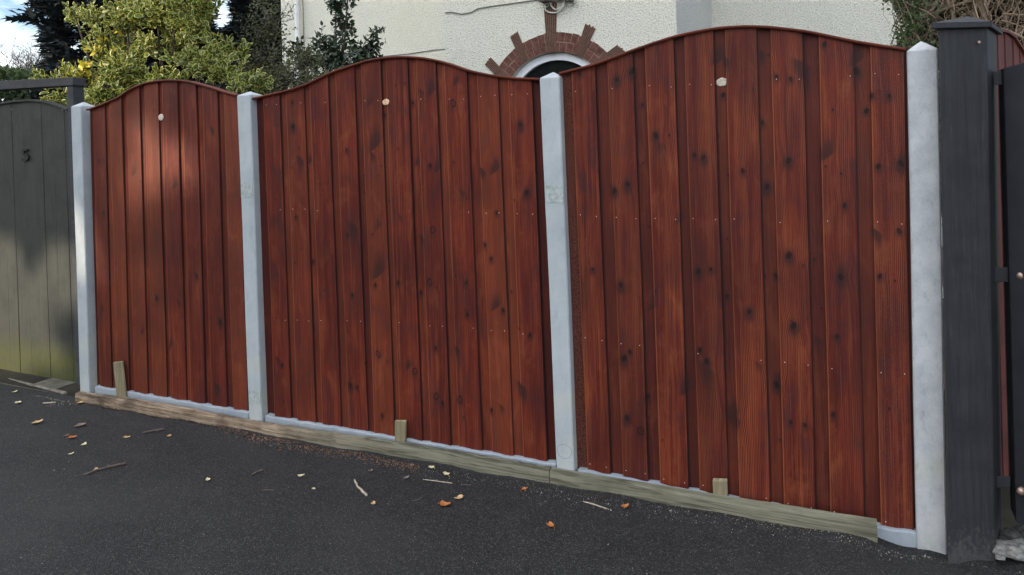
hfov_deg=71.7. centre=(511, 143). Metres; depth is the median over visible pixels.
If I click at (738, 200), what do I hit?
fence panel
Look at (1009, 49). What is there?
fence panel
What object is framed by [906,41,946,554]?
concrete post
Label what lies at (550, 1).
outdoor light
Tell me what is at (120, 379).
wooden peg
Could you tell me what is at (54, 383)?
kerb
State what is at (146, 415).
crumbs
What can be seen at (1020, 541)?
rubble stone
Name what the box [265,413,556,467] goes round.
gravel board
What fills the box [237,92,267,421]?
concrete post
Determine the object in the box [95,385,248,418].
gravel board
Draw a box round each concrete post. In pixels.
[71,102,96,392]
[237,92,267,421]
[540,72,577,471]
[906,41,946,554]
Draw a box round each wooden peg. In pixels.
[113,361,126,396]
[395,420,406,441]
[713,478,727,495]
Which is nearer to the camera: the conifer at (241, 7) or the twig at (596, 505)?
the twig at (596, 505)
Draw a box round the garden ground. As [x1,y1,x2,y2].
[0,313,1022,557]
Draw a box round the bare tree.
[0,29,71,98]
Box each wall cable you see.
[383,49,444,56]
[445,0,536,14]
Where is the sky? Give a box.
[0,0,232,109]
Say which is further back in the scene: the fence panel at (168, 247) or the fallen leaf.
the fence panel at (168, 247)
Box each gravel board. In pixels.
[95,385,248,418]
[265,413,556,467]
[578,467,916,547]
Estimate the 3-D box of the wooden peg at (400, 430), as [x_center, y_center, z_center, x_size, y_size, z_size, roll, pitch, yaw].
[-0.606,1.612,3.854,0.079,0.224,0.015,-2,0,25]
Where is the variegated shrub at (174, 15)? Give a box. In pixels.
[28,0,273,112]
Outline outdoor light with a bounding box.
[538,0,574,13]
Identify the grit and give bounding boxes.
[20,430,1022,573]
[425,468,929,560]
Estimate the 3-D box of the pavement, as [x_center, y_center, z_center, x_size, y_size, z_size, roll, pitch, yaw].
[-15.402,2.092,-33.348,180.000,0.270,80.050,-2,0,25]
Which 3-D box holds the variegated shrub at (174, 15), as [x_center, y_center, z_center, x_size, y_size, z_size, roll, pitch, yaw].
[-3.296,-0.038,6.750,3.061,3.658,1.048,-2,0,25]
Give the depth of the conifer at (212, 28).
22.61 m
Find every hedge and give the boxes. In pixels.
[0,64,64,114]
[875,0,1023,389]
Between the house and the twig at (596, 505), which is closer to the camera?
the twig at (596, 505)
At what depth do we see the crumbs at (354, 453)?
3.95 m
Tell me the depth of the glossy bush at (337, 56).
7.03 m
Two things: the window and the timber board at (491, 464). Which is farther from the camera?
the window
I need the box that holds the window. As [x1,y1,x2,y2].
[515,53,589,77]
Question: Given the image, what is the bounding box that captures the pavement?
[0,384,1023,574]
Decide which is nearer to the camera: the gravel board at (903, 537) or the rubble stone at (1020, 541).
the rubble stone at (1020, 541)
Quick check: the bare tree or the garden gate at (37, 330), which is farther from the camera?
the bare tree
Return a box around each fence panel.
[86,79,248,410]
[252,56,555,460]
[559,25,915,529]
[996,29,1023,475]
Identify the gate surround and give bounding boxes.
[0,77,85,384]
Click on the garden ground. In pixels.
(1008, 517)
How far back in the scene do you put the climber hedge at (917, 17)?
4.35 m
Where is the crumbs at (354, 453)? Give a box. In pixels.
[217,425,419,472]
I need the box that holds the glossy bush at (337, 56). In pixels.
[284,0,385,75]
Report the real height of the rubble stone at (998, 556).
0.014 m
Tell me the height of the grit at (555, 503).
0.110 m
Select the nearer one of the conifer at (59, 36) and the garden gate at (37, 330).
the garden gate at (37, 330)
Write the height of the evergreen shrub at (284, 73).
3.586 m
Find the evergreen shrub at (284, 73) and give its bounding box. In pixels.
[205,0,345,94]
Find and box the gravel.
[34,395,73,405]
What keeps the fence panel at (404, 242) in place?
on the gravel board at (271, 418)
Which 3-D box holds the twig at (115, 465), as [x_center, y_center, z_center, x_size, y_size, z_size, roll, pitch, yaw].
[-2.203,1.750,3.828,0.198,0.023,0.029,-2,0,-36]
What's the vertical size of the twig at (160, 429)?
0.022 m
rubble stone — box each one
[992,539,1023,560]
[995,553,1005,559]
[998,527,1022,540]
[1011,538,1023,552]
[1013,524,1023,538]
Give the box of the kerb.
[0,378,75,389]
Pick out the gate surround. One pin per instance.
(75, 89)
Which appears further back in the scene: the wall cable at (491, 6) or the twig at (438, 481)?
the wall cable at (491, 6)
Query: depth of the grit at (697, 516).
3.04 m
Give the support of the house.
on the garden ground
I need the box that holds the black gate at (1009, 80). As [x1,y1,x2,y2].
[995,62,1023,524]
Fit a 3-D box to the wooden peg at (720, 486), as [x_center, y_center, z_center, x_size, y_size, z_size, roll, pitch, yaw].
[0.926,1.570,3.143,0.066,0.171,0.015,-2,0,25]
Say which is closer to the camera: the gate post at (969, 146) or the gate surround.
the gate post at (969, 146)
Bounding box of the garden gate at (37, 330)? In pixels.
[0,99,75,381]
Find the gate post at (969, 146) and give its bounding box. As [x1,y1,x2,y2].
[931,16,1002,563]
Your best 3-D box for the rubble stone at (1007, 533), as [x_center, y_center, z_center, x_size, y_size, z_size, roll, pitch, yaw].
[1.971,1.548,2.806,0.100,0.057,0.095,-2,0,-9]
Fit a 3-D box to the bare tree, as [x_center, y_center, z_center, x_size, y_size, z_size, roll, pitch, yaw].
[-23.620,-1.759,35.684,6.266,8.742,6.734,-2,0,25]
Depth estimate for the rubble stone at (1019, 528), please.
2.81 m
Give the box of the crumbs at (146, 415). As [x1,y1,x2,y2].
[63,401,220,430]
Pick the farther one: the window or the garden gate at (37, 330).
the window
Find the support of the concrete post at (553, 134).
on the garden ground
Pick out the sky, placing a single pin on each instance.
(22, 36)
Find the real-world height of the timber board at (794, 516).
0.169 m
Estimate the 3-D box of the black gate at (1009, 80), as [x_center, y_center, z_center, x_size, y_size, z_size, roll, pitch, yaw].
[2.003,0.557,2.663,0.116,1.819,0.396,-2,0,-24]
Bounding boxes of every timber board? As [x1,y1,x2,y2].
[75,391,551,482]
[550,467,877,542]
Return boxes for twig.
[83,462,125,474]
[142,428,164,432]
[354,479,367,496]
[423,479,451,483]
[583,501,607,509]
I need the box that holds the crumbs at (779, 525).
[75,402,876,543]
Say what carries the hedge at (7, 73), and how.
on the garden ground
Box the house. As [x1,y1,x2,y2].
[281,0,1020,289]
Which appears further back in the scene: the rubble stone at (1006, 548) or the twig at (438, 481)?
the twig at (438, 481)
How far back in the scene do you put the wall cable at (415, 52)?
9.99 m
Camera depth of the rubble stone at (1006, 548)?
2.71 m
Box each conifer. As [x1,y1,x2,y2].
[2,0,181,100]
[86,0,224,94]
[213,0,282,93]

